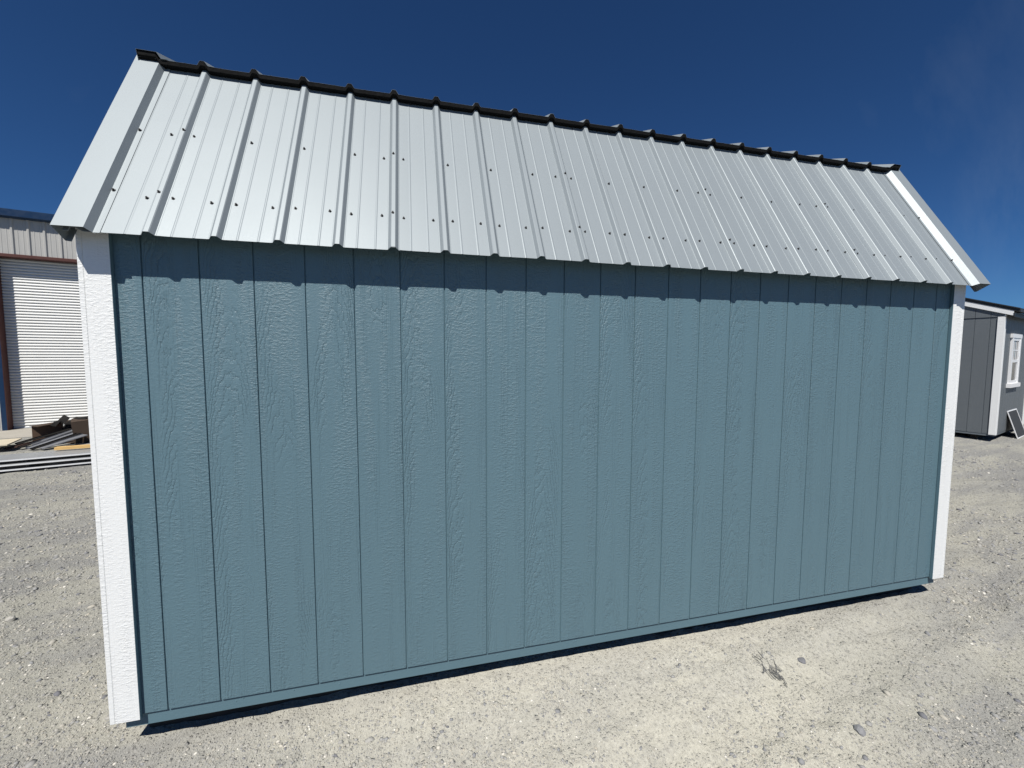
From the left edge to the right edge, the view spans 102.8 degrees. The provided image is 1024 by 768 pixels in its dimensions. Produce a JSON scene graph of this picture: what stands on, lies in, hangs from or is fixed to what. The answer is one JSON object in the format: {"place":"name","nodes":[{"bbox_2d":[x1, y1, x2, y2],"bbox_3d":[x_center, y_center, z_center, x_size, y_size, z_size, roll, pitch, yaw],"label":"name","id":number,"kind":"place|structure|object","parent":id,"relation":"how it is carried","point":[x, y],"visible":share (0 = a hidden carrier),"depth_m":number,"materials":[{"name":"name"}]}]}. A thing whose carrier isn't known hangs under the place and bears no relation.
{"place":"outdoors","nodes":[
{"label":"outdoors","id":0,"kind":"place"},
{"bbox_2d":[0,409,1023,767],"bbox_3d":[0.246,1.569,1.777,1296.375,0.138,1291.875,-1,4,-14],"label":"ground","id":1,"kind":"structure","parent":0,"point":[788,639],"depth_m":2.12,"materials":[{"name":"beige gravel"}]},
{"bbox_2d":[5,616,15,621],"bbox_3d":[-3.229,1.515,2.631,0.049,0.038,0.036,3,-5,-14],"label":"stone","id":2,"kind":"object","parent":1,"relation":"on","point":[10,618],"visible":1,"depth_m":2.62,"materials":[{"name":"white stone"}]},
{"bbox_2d":[0,428,31,438],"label":"concrete apron","id":3,"kind":"object","parent":1,"relation":"on","point":[18,433],"depth_m":8.41,"materials":[{"name":"beige concrete"}]},
{"bbox_2d":[4,438,43,449],"bbox_3d":[-8.394,0.985,7.407,0.088,0.205,1.045,2,4,24],"label":"metal strip","id":4,"kind":"object","parent":1,"relation":"on","point":[12,447],"visible":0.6,"depth_m":7.08,"materials":[{"name":"black metal"}]},
{"bbox_2d":[17,432,70,447],"bbox_3d":[-8.323,0.944,7.494,0.063,0.255,1.005,1,4,19],"label":"metal strip","id":5,"kind":"object","parent":4,"relation":"on","point":[24,445],"visible":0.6,"depth_m":7.14,"materials":[{"name":"grey metal"}]},
{"bbox_2d":[30,429,71,444],"bbox_3d":[-8.279,0.900,7.584,0.048,0.279,0.936,1,4,17],"label":"metal strip","id":6,"kind":"object","parent":5,"relation":"on","point":[54,436],"visible":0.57,"depth_m":7.41,"materials":[{"name":"grey metal"}]},
{"bbox_2d":[15,427,71,444],"bbox_3d":[-8.542,0.932,7.547,0.068,0.220,0.843,2,4,23],"label":"metal strip","id":7,"kind":"object","parent":1,"relation":"on","point":[42,436],"visible":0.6,"depth_m":7.48,"materials":[{"name":"grey metal"}]},
{"bbox_2d":[0,208,87,430],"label":"warehouse","id":8,"kind":"structure","parent":1,"relation":"on","point":[42,374],"depth_m":9.00,"materials":[{"name":"beige metal"}]},
{"bbox_2d":[0,258,87,428],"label":"roll up door","id":9,"kind":"structure","parent":8,"relation":"in","point":[41,299],"depth_m":9.09,"materials":[{"name":"white metal"}]},
{"bbox_2d":[0,459,90,471],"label":"panel sheet","id":10,"kind":"object","parent":1,"relation":"on","point":[43,465],"visible":0.28,"depth_m":5.88,"materials":[{"name":"grey metal"}]},
{"bbox_3d":[-6.929,1.137,5.972,0.100,0.041,0.260,-2,5,-33],"label":"spacer block","id":11,"kind":"object","parent":10,"relation":"on","visible":0},
{"bbox_2d":[0,454,90,466],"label":"panel sheet","id":12,"kind":"object","parent":11,"relation":"on","point":[43,460],"visible":0.3,"depth_m":5.88,"materials":[{"name":"grey metal"}]},
{"bbox_2d":[25,432,72,448],"bbox_3d":[-8.161,0.971,7.360,0.083,0.230,0.818,1,4,16],"label":"metal strip","id":13,"kind":"object","parent":1,"relation":"on","point":[43,442],"visible":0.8,"depth_m":7.25,"materials":[{"name":"grey metal"}]},
{"bbox_2d":[29,433,80,449],"bbox_3d":[-8.096,1.008,7.265,0.043,0.190,0.682,1,4,13],"label":"metal strip","id":14,"kind":"object","parent":1,"relation":"on","point":[50,442],"visible":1,"depth_m":7.23,"materials":[{"name":"grey metal"}]},
{"bbox_2d":[31,419,89,443],"bbox_3d":[-8.309,0.800,7.862,1.557,0.553,0.846,-2,4,-26],"label":"cardboard box","id":15,"kind":"object","parent":1,"relation":"on","point":[78,426],"visible":0.28,"depth_m":7.66,"materials":[{"name":"brown cardboard"}]},
{"bbox_2d":[50,420,60,426],"bbox_3d":[-8.641,0.734,7.730,0.275,0.122,0.078,1,4,17],"label":"metal plate","id":16,"kind":"object","parent":15,"relation":"in","point":[55,423],"visible":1,"depth_m":7.70,"materials":[{"name":"grey metal"}]},
{"bbox_2d":[59,415,69,423],"bbox_3d":[-8.537,0.678,7.754,0.221,0.172,0.140,1,4,18],"label":"metal plate","id":17,"kind":"object","parent":16,"relation":"on","point":[64,419],"visible":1,"depth_m":7.75,"materials":[{"name":"grey metal"}]},
{"bbox_2d":[58,424,71,433],"bbox_3d":[-8.426,0.893,7.840,0.684,0.291,0.093,1,4,7],"label":"metal plate","id":18,"kind":"object","parent":15,"relation":"in","point":[66,426],"depth_m":7.86,"materials":[{"name":"black metal"}]},
{"bbox_2d":[62,417,85,424],"bbox_3d":[-8.213,0.692,7.699,0.399,0.132,0.145,0,4,4],"label":"metal plate","id":19,"kind":"object","parent":15,"relation":"in","point":[69,421],"visible":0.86,"depth_m":7.68,"materials":[{"name":"black metal"}]},
{"bbox_2d":[40,434,86,448],"bbox_3d":[-8.006,1.018,7.298,0.118,0.155,0.624,1,4,15],"label":"metal strip","id":20,"kind":"object","parent":1,"relation":"on","point":[65,440],"visible":1,"depth_m":7.32,"materials":[{"name":"grey metal"}]},
{"bbox_2d":[50,48,989,727],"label":"storage shed","id":21,"kind":"structure","parent":1,"relation":"on","point":[388,388],"depth_m":2.07,"materials":[{"name":"blue paint"}]},
{"bbox_2d":[753,651,787,686],"bbox_3d":[1.416,1.560,2.249,0.120,0.015,0.260,0,4,2],"label":"weed","id":22,"kind":"object","parent":1,"relation":"on","point":[776,674],"visible":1,"depth_m":2.23,"materials":[{"name":"grey plant"}]},
{"bbox_2d":[797,657,805,663],"bbox_3d":[1.641,1.566,2.317,0.041,0.020,0.047,2,4,23],"label":"stone","id":23,"kind":"object","parent":1,"relation":"on","point":[802,660],"visible":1,"depth_m":2.31,"materials":[{"name":"grey stone"}]},
{"bbox_2d":[853,724,865,736],"bbox_3d":[1.586,1.579,1.862,0.045,0.035,0.052,2,15,24],"label":"stone","id":24,"kind":"object","parent":1,"relation":"on","point":[859,729],"visible":1,"depth_m":1.85,"materials":[{"name":"grey stone"}]},
{"bbox_2d":[955,298,1023,438],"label":"storage shed","id":25,"kind":"structure","parent":1,"relation":"on","point":[991,385],"depth_m":8.05,"materials":[{"name":"grey paint"}]},
{"bbox_2d":[1006,334,1022,387],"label":"window","id":26,"kind":"structure","parent":25,"relation":"in","point":[1016,339],"depth_m":8.28,"materials":[{"name":"white glass"}]},
{"bbox_2d":[1007,408,1023,438],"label":"a-frame sign","id":27,"kind":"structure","parent":1,"relation":"on","point":[1016,421],"depth_m":8.43,"materials":[{"name":"white plastic"}]},
{"bbox_3d":[-9.138,1.096,6.830,0.090,0.112,0.600,-1,4,-14],"label":"timber block","id":28,"kind":"object","parent":1,"relation":"on","visible":0},
{"bbox_2d":[0,438,21,445],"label":"plywood sheet","id":29,"kind":"object","parent":28,"relation":"on","point":[5,442],"visible":1,"depth_m":7.13,"materials":[{"name":"beige wood"}]},
{"bbox_2d":[0,0,1023,308],"label":"sky","id":30,"kind":"structure","parent":0,"point":[933,89],"materials":[{"name":"blue"}]},
{"bbox_3d":[-6.929,1.071,5.968,0.100,0.033,0.260,-2,5,-33],"label":"spacer block","id":31,"kind":"object","parent":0,"visible":0},
{"bbox_2d":[0,448,90,461],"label":"panel sheet","id":32,"kind":"object","parent":31,"relation":"on","point":[36,455],"visible":0.51,"depth_m":5.96,"materials":[{"name":"grey metal"}]},
{"bbox_2d":[54,444,89,449],"bbox_3d":[-6.345,0.957,6.477,1.271,0.040,0.089,-2,4,-26],"label":"lumber","id":33,"kind":"object","parent":32,"relation":"on","point":[71,447],"visible":0.36,"depth_m":6.24,"materials":[{"name":"brown wood"}]}
]}

